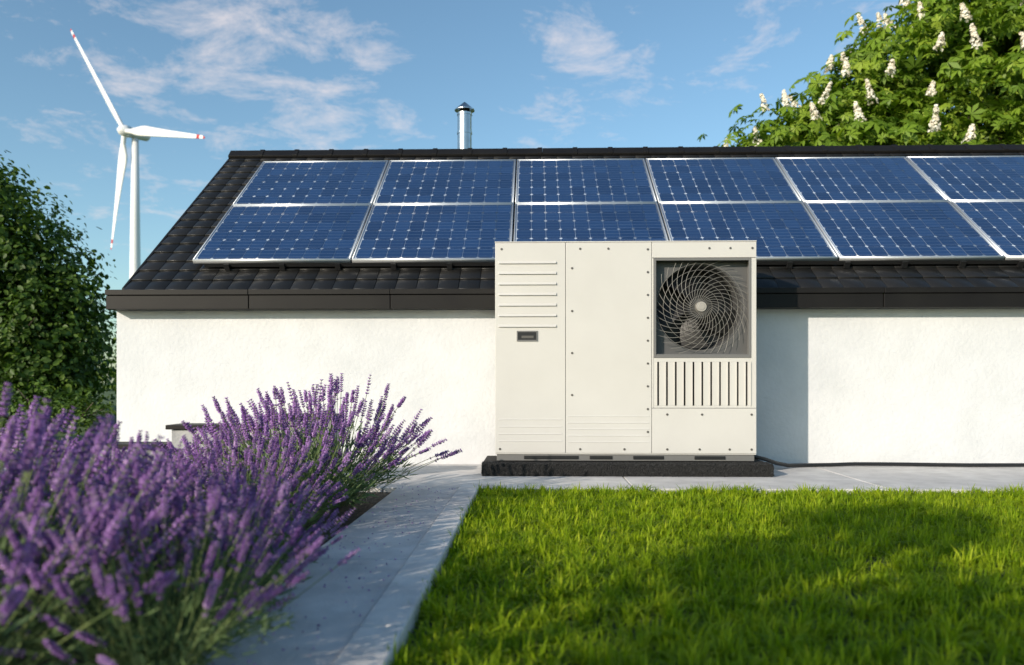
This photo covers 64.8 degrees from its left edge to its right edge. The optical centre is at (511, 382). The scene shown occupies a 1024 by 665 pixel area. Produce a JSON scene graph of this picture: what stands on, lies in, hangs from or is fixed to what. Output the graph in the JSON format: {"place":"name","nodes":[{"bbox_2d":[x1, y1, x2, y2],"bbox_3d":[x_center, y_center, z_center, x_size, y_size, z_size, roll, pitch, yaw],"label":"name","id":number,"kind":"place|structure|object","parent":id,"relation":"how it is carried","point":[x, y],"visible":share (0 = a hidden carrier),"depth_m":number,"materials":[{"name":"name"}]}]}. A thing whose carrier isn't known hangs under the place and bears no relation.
{"place":"outdoors","nodes":[
{"label":"outdoors","id":0,"kind":"place"},
{"bbox_2d":[0,383,116,467],"bbox_3d":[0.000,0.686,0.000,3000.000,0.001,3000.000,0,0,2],"label":"ground","id":1,"kind":"structure","parent":0,"point":[82,434],"depth_m":13.29,"materials":[{"name":"green plant"}]},
{"bbox_2d":[0,377,116,436],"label":"garden shrub","id":2,"kind":"object","parent":1,"relation":"on","point":[83,415],"visible":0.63,"depth_m":9.17,"materials":[{"name":"green plant"}]},
{"bbox_2d":[0,321,116,409],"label":"hedge","id":3,"kind":"object","parent":1,"relation":"on","point":[114,388],"visible":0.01,"depth_m":19.90,"materials":[{"name":"green plant"}]},
{"bbox_2d":[0,150,117,423],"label":"linden tree","id":4,"kind":"object","parent":1,"relation":"on","point":[50,327],"visible":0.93,"depth_m":12.74,"materials":[{"name":"green plant"}]},
{"bbox_2d":[70,29,204,278],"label":"wind turbine","id":5,"kind":"object","parent":1,"relation":"on","point":[142,133],"visible":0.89,"depth_m":152.48,"materials":[{"name":"white metal"}]},
{"bbox_2d":[332,485,479,664],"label":"kerb","id":6,"kind":"structure","parent":1,"relation":"on","point":[391,612],"depth_m":2.28,"materials":[{"name":"concrete"}]},
{"bbox_2d":[117,309,1023,464],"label":"walls","id":7,"kind":"structure","parent":1,"relation":"on","point":[895,385],"depth_m":6.21,"materials":[{"name":"white paint"}]},
{"bbox_3d":[3.164,-1.481,8.253,12.120,1.729,4.490,0,0,2],"label":"roof","id":8,"kind":"object","parent":7,"relation":"on","visible":0},
{"bbox_2d":[122,158,230,289],"bbox_3d":[-2.916,-1.485,8.417,0.020,1.797,4.490,0,0,2],"label":"verge board","id":9,"kind":"object","parent":8,"relation":"attached to","point":[166,235],"visible":0.21,"depth_m":7.02,"materials":[{"name":"metal"}]},
{"bbox_2d":[455,102,474,148],"bbox_3d":[-0.507,-2.489,8.637,0.215,1.030,0.215,0,0,2],"label":"flue pipe","id":10,"kind":"object","parent":8,"relation":"on","point":[464,111],"visible":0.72,"depth_m":8.57,"materials":[{"name":"silver metal"}]},
{"bbox_2d":[105,287,1023,310],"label":"box gutter","id":11,"kind":"object","parent":8,"relation":"attached to","point":[484,298],"visible":0.7,"depth_m":6.08,"materials":[{"name":"metal"}]},
{"bbox_2d":[198,171,1023,270],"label":"panel mounting rails","id":12,"kind":"object","parent":8,"relation":"on","point":[788,264],"visible":0.2,"depth_m":6.30,"materials":[{"name":"black aluminium"}]},
{"bbox_2d":[193,204,371,262],"bbox_3d":[-1.879,-1.261,6.747,1.246,0.034,1.030,0,36,2],"label":"solar panel","id":13,"kind":"object","parent":12,"relation":"on","point":[324,233],"visible":1,"depth_m":6.68,"materials":[{"name":"blue glass"}]},
{"bbox_2d":[232,160,388,205],"bbox_3d":[-1.856,-1.881,7.586,1.246,0.035,1.030,0,36,2],"label":"solar panel","id":14,"kind":"object","parent":12,"relation":"attached to","point":[308,182],"visible":0.97,"depth_m":7.55,"materials":[{"name":"blue glass"}]},
{"bbox_2d":[352,203,513,262],"bbox_3d":[-0.619,-1.261,6.713,1.246,0.034,1.030,0,36,2],"label":"solar panel","id":15,"kind":"object","parent":12,"relation":"on","point":[414,233],"visible":0.97,"depth_m":6.66,"materials":[{"name":"blue glass"}]},
{"bbox_2d":[373,159,515,203],"bbox_3d":[-0.596,-1.881,7.552,1.246,0.035,1.030,0,36,2],"label":"solar panel","id":16,"kind":"object","parent":12,"relation":"attached to","point":[446,181],"visible":0.99,"depth_m":7.51,"materials":[{"name":"blue glass"}]},
{"bbox_2d":[515,158,656,202],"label":"solar panel","id":17,"kind":"object","parent":12,"relation":"attached to","point":[626,180],"visible":1,"depth_m":7.48,"materials":[{"name":"blue glass"}]},
{"bbox_2d":[514,202,668,240],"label":"solar panel","id":18,"kind":"object","parent":12,"relation":"on","point":[588,221],"visible":0.77,"depth_m":6.78,"materials":[{"name":"blue glass"}]},
{"bbox_2d":[645,157,801,204],"bbox_3d":[1.923,-1.881,7.484,1.246,0.035,1.030,0,36,2],"label":"solar panel","id":19,"kind":"object","parent":12,"relation":"attached to","point":[761,179],"visible":0.98,"depth_m":7.45,"materials":[{"name":"blue glass"}]},
{"bbox_2d":[659,202,837,260],"bbox_3d":[1.900,-1.261,6.645,1.246,0.034,1.030,0,36,2],"label":"solar panel","id":20,"kind":"object","parent":12,"relation":"on","point":[784,231],"visible":0.84,"depth_m":6.66,"materials":[{"name":"blue glass"}]},
{"bbox_2d":[775,156,947,202],"bbox_3d":[3.182,-1.881,7.450,1.246,0.035,1.030,0,36,2],"label":"solar panel","id":21,"kind":"object","parent":12,"relation":"attached to","point":[892,178],"visible":0.98,"depth_m":7.41,"materials":[{"name":"blue glass"}]},
{"bbox_2d":[804,201,1004,260],"bbox_3d":[3.160,-1.261,6.611,1.246,0.034,1.030,0,36,2],"label":"solar panel","id":22,"kind":"object","parent":12,"relation":"on","point":[896,230],"visible":0.99,"depth_m":6.54,"materials":[{"name":"blue glass"}]},
{"bbox_2d":[906,156,1023,200],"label":"solar panel","id":23,"kind":"object","parent":12,"relation":"attached to","point":[964,178],"visible":0.99,"depth_m":7.44,"materials":[{"name":"blue glass"}]},
{"bbox_2d":[950,200,1023,259],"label":"solar panel","id":24,"kind":"object","parent":12,"relation":"on","point":[998,225],"visible":0.99,"depth_m":6.67,"materials":[{"name":"blue glass"}]},
{"bbox_2d":[228,144,1023,157],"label":"ridge caps","id":25,"kind":"object","parent":8,"relation":"on","point":[678,150],"visible":0.64,"depth_m":8.22,"materials":[{"name":"metal"}]},
{"bbox_2d":[697,0,1023,146],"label":"horse chestnut tree","id":26,"kind":"object","parent":1,"relation":"on","point":[966,58],"visible":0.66,"depth_m":14.94,"materials":[{"name":"green plant"}]},
{"bbox_2d":[0,492,390,664],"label":"flower bed soil","id":27,"kind":"structure","parent":0,"point":[363,508],"depth_m":3.76,"materials":[{"name":"brown soil"}]},
{"bbox_2d":[0,404,95,528],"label":"lavender bush","id":28,"kind":"object","parent":27,"relation":"on","point":[20,449],"visible":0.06,"depth_m":2.80,"materials":[{"name":"purple plant"}]},
{"bbox_2d":[10,439,143,528],"bbox_3d":[-1.866,0.446,3.465,0.661,0.409,0.665,0,0,43],"label":"lavender bush","id":29,"kind":"object","parent":27,"relation":"on","point":[94,462],"visible":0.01,"depth_m":3.48,"materials":[{"name":"purple plant"}]},
{"bbox_2d":[0,396,176,607],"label":"lavender bush","id":30,"kind":"object","parent":27,"relation":"on","point":[60,451],"visible":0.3,"depth_m":2.15,"materials":[{"name":"purple plant"}]},
{"bbox_2d":[3,432,179,549],"bbox_3d":[-1.565,0.407,2.932,0.747,0.480,0.849,0,0,39],"label":"lavender bush","id":31,"kind":"object","parent":27,"relation":"on","point":[123,452],"visible":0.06,"depth_m":2.94,"materials":[{"name":"purple plant"}]},
{"bbox_2d":[0,382,255,664],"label":"lavender bush","id":32,"kind":"object","parent":27,"relation":"on","point":[10,601],"visible":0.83,"depth_m":1.56,"materials":[{"name":"purple plant"}]},
{"bbox_2d":[0,430,266,587],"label":"lavender bush","id":33,"kind":"object","parent":27,"relation":"on","point":[116,451],"visible":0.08,"depth_m":2.48,"materials":[{"name":"purple plant"}]},
{"bbox_2d":[26,462,328,639],"bbox_3d":[-0.831,0.429,2.047,0.720,0.435,0.705,0,0,-18],"label":"lavender bush","id":34,"kind":"object","parent":27,"relation":"on","point":[249,500],"visible":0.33,"depth_m":2.08,"materials":[{"name":"purple plant"}]},
{"bbox_2d":[0,454,359,664],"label":"lavender bush","id":35,"kind":"object","parent":27,"relation":"on","point":[136,639],"visible":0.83,"depth_m":1.61,"materials":[{"name":"purple plant"}]},
{"bbox_2d":[143,436,250,506],"bbox_3d":[-1.401,0.448,3.806,0.643,0.397,0.656,0,0,33],"label":"lavender bush","id":36,"kind":"object","parent":27,"relation":"on","point":[205,453],"visible":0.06,"depth_m":3.71,"materials":[{"name":"purple plant"}]},
{"bbox_2d":[128,423,347,543],"bbox_3d":[-1.052,0.400,3.066,0.820,0.504,0.815,0,0,33],"label":"lavender bush","id":37,"kind":"object","parent":27,"relation":"on","point":[273,465],"visible":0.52,"depth_m":3.04,"materials":[{"name":"purple plant"}]},
{"bbox_2d":[153,462,354,584],"bbox_3d":[-0.813,0.455,2.587,0.638,0.397,0.623,0,0,-22],"label":"lavender bush","id":38,"kind":"object","parent":27,"relation":"on","point":[327,525],"visible":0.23,"depth_m":2.61,"materials":[{"name":"purple plant"}]},
{"bbox_2d":[154,379,413,526],"bbox_3d":[-1.004,0.314,3.631,1.179,0.667,1.038,0,0,-15],"label":"lavender bush","id":39,"kind":"object","parent":27,"relation":"on","point":[321,446],"visible":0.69,"depth_m":3.58,"materials":[{"name":"purple plant"}]},
{"bbox_2d":[209,373,461,506],"bbox_3d":[-0.961,0.306,4.249,1.281,0.722,1.112,0,0,-43],"label":"lavender bush","id":40,"kind":"object","parent":27,"relation":"on","point":[422,438],"visible":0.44,"depth_m":4.16,"materials":[{"name":"purple plant"}]},
{"bbox_2d":[191,486,459,664],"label":"garden path","id":41,"kind":"structure","parent":0,"point":[340,623],"depth_m":2.44,"materials":[{"name":"concrete"}]},
{"bbox_2d":[212,486,449,664],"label":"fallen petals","id":42,"kind":"object","parent":41,"relation":"on","point":[346,563],"visible":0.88,"depth_m":2.71,"materials":[{"name":"purple plant"}]},
{"bbox_2d":[0,0,954,382],"label":"sky","id":43,"kind":"structure","parent":0,"point":[235,74],"materials":[{"name":"blue"}]},
{"bbox_2d":[1,464,1023,494],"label":"terrace paving","id":44,"kind":"structure","parent":0,"point":[903,477],"depth_m":5.22,"materials":[{"name":"concrete"}]},
{"bbox_2d":[21,413,343,481],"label":"stepped garden wall","id":45,"kind":"structure","parent":44,"relation":"on","point":[179,430],"depth_m":5.01,"materials":[{"name":"white plaster"},{"name":"dark metal"}]},
{"bbox_2d":[481,240,774,476],"bbox_3d":[0.776,-0.172,5.688,1.953,1.602,0.627,0,0,2],"label":"heat pump","id":46,"kind":"object","parent":44,"relation":"on","point":[625,358],"visible":1,"depth_m":5.54,"materials":[{"name":"beige paint"}]},
{"bbox_2d":[754,455,1023,466],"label":"cable hose","id":47,"kind":"object","parent":44,"relation":"on","point":[774,462],"visible":0.93,"depth_m":5.98,"materials":[{"name":"black plastic"}]},
{"bbox_2d":[123,152,1023,289],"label":"roof tiles","id":48,"kind":"object","parent":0,"point":[169,264],"visible":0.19,"depth_m":6.27,"materials":[{"name":"black tile"}]},
{"bbox_2d":[384,481,1023,664],"bbox_3d":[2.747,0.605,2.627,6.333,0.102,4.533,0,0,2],"label":"lawn grass","id":49,"kind":"structure","parent":0,"point":[943,512],"depth_m":2.59,"materials":[{"name":"green plant"}]}
]}

